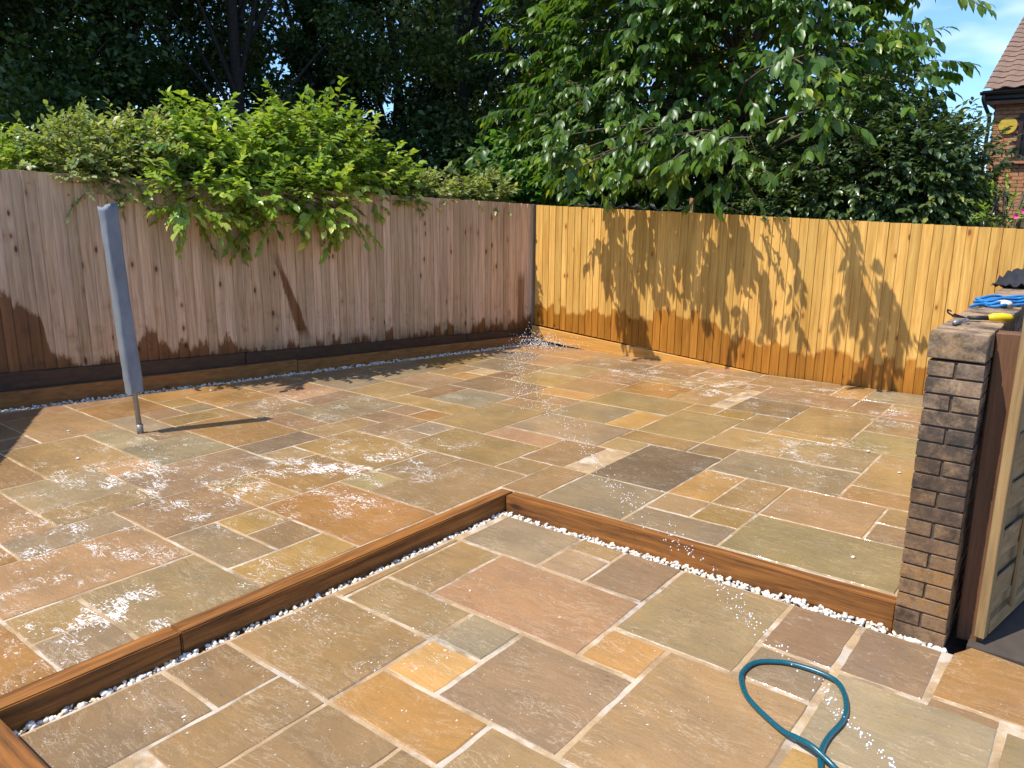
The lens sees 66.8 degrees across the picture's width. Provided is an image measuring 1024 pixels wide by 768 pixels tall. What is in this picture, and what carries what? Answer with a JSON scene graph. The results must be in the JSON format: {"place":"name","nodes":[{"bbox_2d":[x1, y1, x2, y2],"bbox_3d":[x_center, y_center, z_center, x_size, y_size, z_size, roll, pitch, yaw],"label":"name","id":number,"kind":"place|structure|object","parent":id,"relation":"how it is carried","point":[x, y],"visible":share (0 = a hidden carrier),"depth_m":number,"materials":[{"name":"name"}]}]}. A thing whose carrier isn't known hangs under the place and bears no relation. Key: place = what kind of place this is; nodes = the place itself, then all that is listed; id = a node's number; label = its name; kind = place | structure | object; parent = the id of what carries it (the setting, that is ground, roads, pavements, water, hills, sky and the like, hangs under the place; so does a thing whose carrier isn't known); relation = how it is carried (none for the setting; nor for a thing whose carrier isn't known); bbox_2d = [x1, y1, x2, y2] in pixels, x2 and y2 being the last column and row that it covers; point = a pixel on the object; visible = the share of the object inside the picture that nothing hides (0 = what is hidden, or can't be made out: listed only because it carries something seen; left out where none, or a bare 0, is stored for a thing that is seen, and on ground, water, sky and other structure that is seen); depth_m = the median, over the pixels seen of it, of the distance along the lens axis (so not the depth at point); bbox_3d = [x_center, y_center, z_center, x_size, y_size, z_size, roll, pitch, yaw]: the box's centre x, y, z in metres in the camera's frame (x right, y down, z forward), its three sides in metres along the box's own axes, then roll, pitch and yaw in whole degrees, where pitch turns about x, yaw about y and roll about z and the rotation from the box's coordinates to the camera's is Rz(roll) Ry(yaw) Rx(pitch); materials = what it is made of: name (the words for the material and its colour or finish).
{"place":"outdoors","nodes":[
{"label":"outdoors","id":0,"kind":"place"},
{"bbox_2d":[0,344,923,694],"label":"raised patio","id":1,"kind":"structure","parent":0,"point":[186,504],"depth_m":5.58,"materials":[{"name":"stone"}]},
{"bbox_2d":[97,203,143,433],"bbox_3d":[-3.123,-0.473,6.236,0.153,1.918,0.175,10,16,37],"label":"rotary clothes line","id":2,"kind":"object","parent":1,"relation":"on","point":[120,295],"visible":1,"depth_m":6.16,"materials":[{"name":"metal"}]},
{"bbox_2d":[0,342,535,412],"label":"white gravel","id":3,"kind":"structure","parent":1,"relation":"on","point":[204,385],"depth_m":8.48,"materials":[{"name":"white gravel"}]},
{"bbox_2d":[499,328,895,767],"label":"water jet","id":4,"kind":"object","parent":1,"relation":"on","point":[867,744],"visible":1,"depth_m":3.20,"materials":[{"name":"white"}]},
{"bbox_2d":[5,326,1023,654],"bbox_3d":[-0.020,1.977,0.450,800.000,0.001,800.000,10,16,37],"label":"ground","id":5,"kind":"structure","parent":0,"point":[953,644],"depth_m":3.94,"materials":[{"name":"soil"}]},
{"bbox_2d":[0,122,62,171],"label":"leafy shrub","id":6,"kind":"object","parent":5,"relation":"on","point":[3,139],"visible":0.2,"depth_m":7.24,"materials":[{"name":"green plant"}]},
{"bbox_2d":[0,0,126,168],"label":"woodland tree","id":7,"kind":"object","parent":5,"relation":"on","point":[25,89],"visible":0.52,"depth_m":10.35,"materials":[{"name":"green plant"}]},
{"bbox_2d":[3,0,145,113],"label":"woodland tree","id":8,"kind":"object","parent":5,"relation":"on","point":[23,21],"visible":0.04,"depth_m":17.34,"materials":[{"name":"green plant"}]},
{"bbox_2d":[0,0,167,133],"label":"woodland tree","id":9,"kind":"object","parent":5,"relation":"on","point":[3,10],"visible":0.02,"depth_m":16.02,"materials":[{"name":"green plant"}]},
{"bbox_2d":[0,626,181,732],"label":"timber sleeper","id":10,"kind":"object","parent":5,"relation":"on","point":[87,680],"visible":0.6,"depth_m":3.13,"materials":[{"name":"brown wood"}]},
{"bbox_2d":[0,0,205,154],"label":"woodland tree","id":11,"kind":"object","parent":5,"relation":"on","point":[91,37],"visible":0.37,"depth_m":11.33,"materials":[{"name":"green plant"}]},
{"bbox_2d":[0,96,228,364],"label":"bramble bush","id":12,"kind":"object","parent":5,"relation":"on","point":[104,152],"visible":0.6,"depth_m":7.45,"materials":[{"name":"green plant"}]},
{"bbox_2d":[0,359,297,409],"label":"timber edging","id":13,"kind":"object","parent":5,"relation":"on","point":[26,398],"visible":0.72,"depth_m":7.90,"materials":[{"name":"brown wood"}]},
{"bbox_2d":[0,0,301,168],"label":"woodland tree","id":14,"kind":"object","parent":5,"relation":"on","point":[221,27],"visible":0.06,"depth_m":13.35,"materials":[{"name":"green plant"}]},
{"bbox_2d":[62,0,296,118],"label":"woodland tree","id":15,"kind":"object","parent":5,"relation":"on","point":[266,50],"visible":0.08,"depth_m":18.16,"materials":[{"name":"green plant"}]},
{"bbox_2d":[48,0,382,186],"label":"woodland tree","id":16,"kind":"object","parent":5,"relation":"on","point":[235,72],"visible":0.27,"depth_m":12.64,"materials":[{"name":"green plant"}]},
{"bbox_2d":[140,0,364,128],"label":"woodland tree","id":17,"kind":"object","parent":5,"relation":"on","point":[276,48],"visible":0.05,"depth_m":20.09,"materials":[{"name":"green plant"}]},
{"bbox_2d":[0,169,545,391],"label":"wooden fence","id":18,"kind":"object","parent":5,"relation":"on","point":[458,272],"visible":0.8,"depth_m":8.40,"materials":[{"name":"brown wood"}]},
{"bbox_2d":[116,76,435,352],"bbox_3d":[-2.521,-1.807,9.023,3.818,3.350,2.283,-10,16,-38],"label":"dogwood shrub","id":19,"kind":"object","parent":5,"relation":"on","point":[278,169],"visible":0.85,"depth_m":8.38,"materials":[{"name":"green plant"}]},
{"bbox_2d":[227,0,402,160],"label":"woodland tree","id":20,"kind":"object","parent":5,"relation":"on","point":[307,47],"visible":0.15,"depth_m":15.11,"materials":[{"name":"green plant"}]},
{"bbox_2d":[301,60,338,160],"bbox_3d":[-3.548,-4.054,15.758,1.303,4.733,0.310,2,13,5],"label":"leaning trunk","id":21,"kind":"object","parent":5,"relation":"on","point":[307,73],"visible":0.12,"depth_m":15.25,"materials":[{"name":"brown plant"}]},
{"bbox_2d":[3,91,648,328],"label":"undergrowth","id":22,"kind":"object","parent":5,"relation":"on","point":[445,151],"visible":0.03,"depth_m":12.76,"materials":[{"name":"green plant"}]},
{"bbox_2d":[171,488,512,654],"bbox_3d":[-0.760,0.991,4.324,0.100,0.200,2.299,11,16,38],"label":"timber sleeper","id":23,"kind":"object","parent":5,"relation":"on","point":[199,631],"visible":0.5,"depth_m":4.02,"materials":[{"name":"brown wood"}]},
{"bbox_2d":[287,0,482,177],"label":"woodland tree","id":24,"kind":"object","parent":5,"relation":"on","point":[327,64],"visible":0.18,"depth_m":15.35,"materials":[{"name":"green plant"}]},
{"bbox_2d":[297,335,535,372],"bbox_3d":[-1.066,-0.406,9.954,3.544,0.160,0.050,-9,16,-37],"label":"timber edging","id":25,"kind":"object","parent":5,"relation":"on","point":[315,364],"visible":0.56,"depth_m":9.69,"materials":[{"name":"brown wood"}]},
{"bbox_2d":[360,0,537,167],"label":"woodland tree","id":26,"kind":"object","parent":5,"relation":"on","point":[496,18],"visible":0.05,"depth_m":21.44,"materials":[{"name":"green plant"}]},
{"bbox_2d":[381,159,520,219],"bbox_3d":[-0.833,-1.688,10.360,2.398,2.555,0.967,-11,17,-42],"label":"trailing bramble","id":27,"kind":"object","parent":5,"relation":"on","point":[474,187],"visible":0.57,"depth_m":10.12,"materials":[{"name":"green plant"}]},
{"bbox_2d":[324,0,605,181],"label":"woodland tree","id":28,"kind":"object","parent":5,"relation":"on","point":[464,52],"visible":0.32,"depth_m":12.71,"materials":[{"name":"green plant"}]},
{"bbox_2d":[401,2,600,156],"bbox_3d":[0.147,-10.900,22.677,8.719,16.013,7.731,10,16,37],"label":"woodland tree","id":29,"kind":"object","parent":5,"relation":"on","point":[481,31],"depth_m":21.75,"materials":[{"name":"green plant"}]},
{"bbox_2d":[462,128,584,205],"bbox_3d":[0.099,-2.321,11.894,1.464,3.123,2.202,-6,14,-26],"label":"bush","id":30,"kind":"object","parent":5,"relation":"on","point":[536,195],"visible":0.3,"depth_m":11.45,"materials":[{"name":"green plant"}]},
{"bbox_2d":[401,0,679,206],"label":"woodland tree","id":31,"kind":"object","parent":5,"relation":"on","point":[496,46],"visible":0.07,"depth_m":15.44,"materials":[{"name":"green plant"}]},
{"bbox_2d":[502,0,705,205],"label":"woodland tree","id":32,"kind":"object","parent":5,"relation":"on","point":[516,3],"visible":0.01,"depth_m":20.85,"materials":[{"name":"green plant"}]},
{"bbox_2d":[576,125,760,208],"bbox_3d":[3.095,-2.955,13.967,4.926,3.584,1.774,10,16,37],"label":"garden hedge","id":33,"kind":"object","parent":5,"relation":"on","point":[633,197],"depth_m":14.62,"materials":[{"name":"green plant"}]},
{"bbox_2d":[678,198,694,356],"bbox_3d":[2.192,-1.267,9.794,0.050,2.100,0.050,10,16,31],"label":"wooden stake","id":34,"kind":"object","parent":5,"relation":"on","point":[691,200],"visible":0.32,"depth_m":9.55,"materials":[{"name":"brown wood"}]},
{"bbox_2d":[506,492,896,634],"bbox_3d":[0.924,0.981,4.439,2.335,0.200,0.100,10,16,36],"label":"timber sleeper","id":35,"kind":"object","parent":5,"relation":"on","point":[840,597],"visible":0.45,"depth_m":4.23,"materials":[{"name":"brown wood"}]},
{"bbox_2d":[457,0,996,222],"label":"cherry tree","id":36,"kind":"object","parent":5,"relation":"on","point":[660,152],"visible":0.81,"depth_m":9.64,"materials":[{"name":"green plant"}]},
{"bbox_2d":[531,205,1023,394],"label":"wooden fence","id":37,"kind":"object","parent":5,"relation":"on","point":[862,304],"visible":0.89,"depth_m":8.89,"materials":[{"name":"yellow wood"}]},
{"bbox_2d":[571,199,692,210],"bbox_3d":[1.475,-2.285,9.919,1.768,0.145,0.144,10,16,37],"label":"coiled wire","id":38,"kind":"object","parent":37,"relation":"attached to","point":[631,207],"visible":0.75,"depth_m":9.87,"materials":[{"name":"metal"}]},
{"bbox_2d":[705,57,1023,226],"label":"laurel bush","id":39,"kind":"object","parent":5,"relation":"on","point":[889,184],"visible":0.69,"depth_m":8.41,"materials":[{"name":"green plant"}]},
{"bbox_2d":[828,122,1002,226],"bbox_3d":[5.369,-2.267,11.563,3.631,3.297,1.791,10,16,37],"label":"garden hedge","id":40,"kind":"object","parent":5,"relation":"on","point":[919,193],"depth_m":10.68,"materials":[{"name":"green plant"}]},
{"bbox_2d":[893,285,1023,647],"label":"brick wall","id":41,"kind":"structure","parent":5,"relation":"on","point":[950,436],"depth_m":3.45,"materials":[{"name":"brown brick"}]},
{"bbox_2d":[952,318,968,324],"bbox_3d":[2.038,-0.284,3.522,0.135,0.026,0.037,-9,16,-36],"label":"metal fitting","id":42,"kind":"object","parent":41,"relation":"on","point":[957,321],"visible":1,"depth_m":3.49,"materials":[{"name":"metal"}]},
{"bbox_2d":[947,309,1013,321],"bbox_3d":[2.188,-0.319,3.624,0.277,0.048,0.065,3,13,12],"label":"hand tool","id":43,"kind":"object","parent":41,"relation":"on","point":[1001,317],"visible":0.99,"depth_m":3.60,"materials":[{"name":"yellow plastic"}]},
{"bbox_2d":[969,294,1023,307],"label":"blue rope","id":44,"kind":"object","parent":41,"relation":"on","point":[986,301],"visible":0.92,"depth_m":4.21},
{"bbox_2d":[995,300,1012,306],"bbox_3d":[2.637,-0.432,4.162,0.084,0.040,0.062,10,16,37],"label":"pebble","id":45,"kind":"object","parent":41,"relation":"on","point":[1008,303],"visible":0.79,"depth_m":4.14,"materials":[{"name":"white stone"}]},
{"bbox_2d":[935,173,1023,228],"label":"flowering shrub","id":46,"kind":"object","parent":5,"relation":"on","point":[1019,215],"visible":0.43,"depth_m":8.04,"materials":[{"name":"green plant"}]},
{"bbox_2d":[980,17,1023,227],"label":"brick house","id":47,"kind":"structure","parent":5,"relation":"on","point":[1003,97],"depth_m":15.61,"materials":[{"name":"red brick"}]},
{"bbox_2d":[998,117,1017,133],"bbox_3d":[9.928,-5.173,15.530,0.340,0.340,0.047,10,16,37],"label":"alarm box","id":48,"kind":"object","parent":47,"relation":"attached to","point":[1008,121],"visible":0.92,"depth_m":15.50,"materials":[{"name":"yellow plastic"}]},
{"bbox_2d":[1009,113,1023,163],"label":"window","id":49,"kind":"structure","parent":47,"relation":"in","point":[1020,141],"depth_m":15.46,"materials":[{"name":"white glass"}]},
{"bbox_2d":[8,0,1023,183],"label":"sky","id":50,"kind":"structure","parent":0,"point":[981,41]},
{"bbox_2d":[18,515,1023,767],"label":"sunken patio","id":51,"kind":"structure","parent":0,"point":[504,641],"depth_m":3.23,"materials":[{"name":"stone"}]},
{"bbox_2d":[0,719,47,767],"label":"timber sleeper","id":52,"kind":"object","parent":51,"relation":"on","point":[16,751],"depth_m":2.65,"materials":[{"name":"brown wood"}]},
{"bbox_2d":[13,511,506,735],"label":"white gravel","id":53,"kind":"structure","parent":51,"relation":"on","point":[31,725],"depth_m":3.51,"materials":[{"name":"white gravel"}]},
{"bbox_2d":[504,511,947,652],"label":"white gravel","id":54,"kind":"structure","parent":51,"relation":"on","point":[820,609],"depth_m":4.10,"materials":[{"name":"white gravel"}]},
{"bbox_2d":[738,659,848,767],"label":"garden hose","id":55,"kind":"object","parent":51,"relation":"on","point":[822,756],"visible":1,"depth_m":3.05,"materials":[{"name":"teal rubber"}]},
{"bbox_2d":[966,514,1023,666],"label":"side path","id":56,"kind":"structure","parent":0,"point":[1004,639],"depth_m":3.62,"materials":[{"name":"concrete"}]},
{"bbox_2d":[955,330,1020,641],"bbox_3d":[2.169,0.489,3.522,0.110,1.460,0.090,9,15,34],"label":"gate post","id":57,"kind":"object","parent":56,"relation":"on","point":[1006,349],"visible":0.83,"depth_m":3.47,"materials":[{"name":"brown wood"}]},
{"bbox_2d":[974,319,1023,638],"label":"wooden gate","id":58,"kind":"structure","parent":57,"relation":"attached to","point":[1001,599],"depth_m":3.52,"materials":[{"name":"brown wood"}]},
{"bbox_2d":[991,268,1023,287],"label":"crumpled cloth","id":59,"kind":"object","parent":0,"point":[1014,278],"visible":1,"depth_m":5.30,"materials":[{"name":"grey fabric"}]}
]}

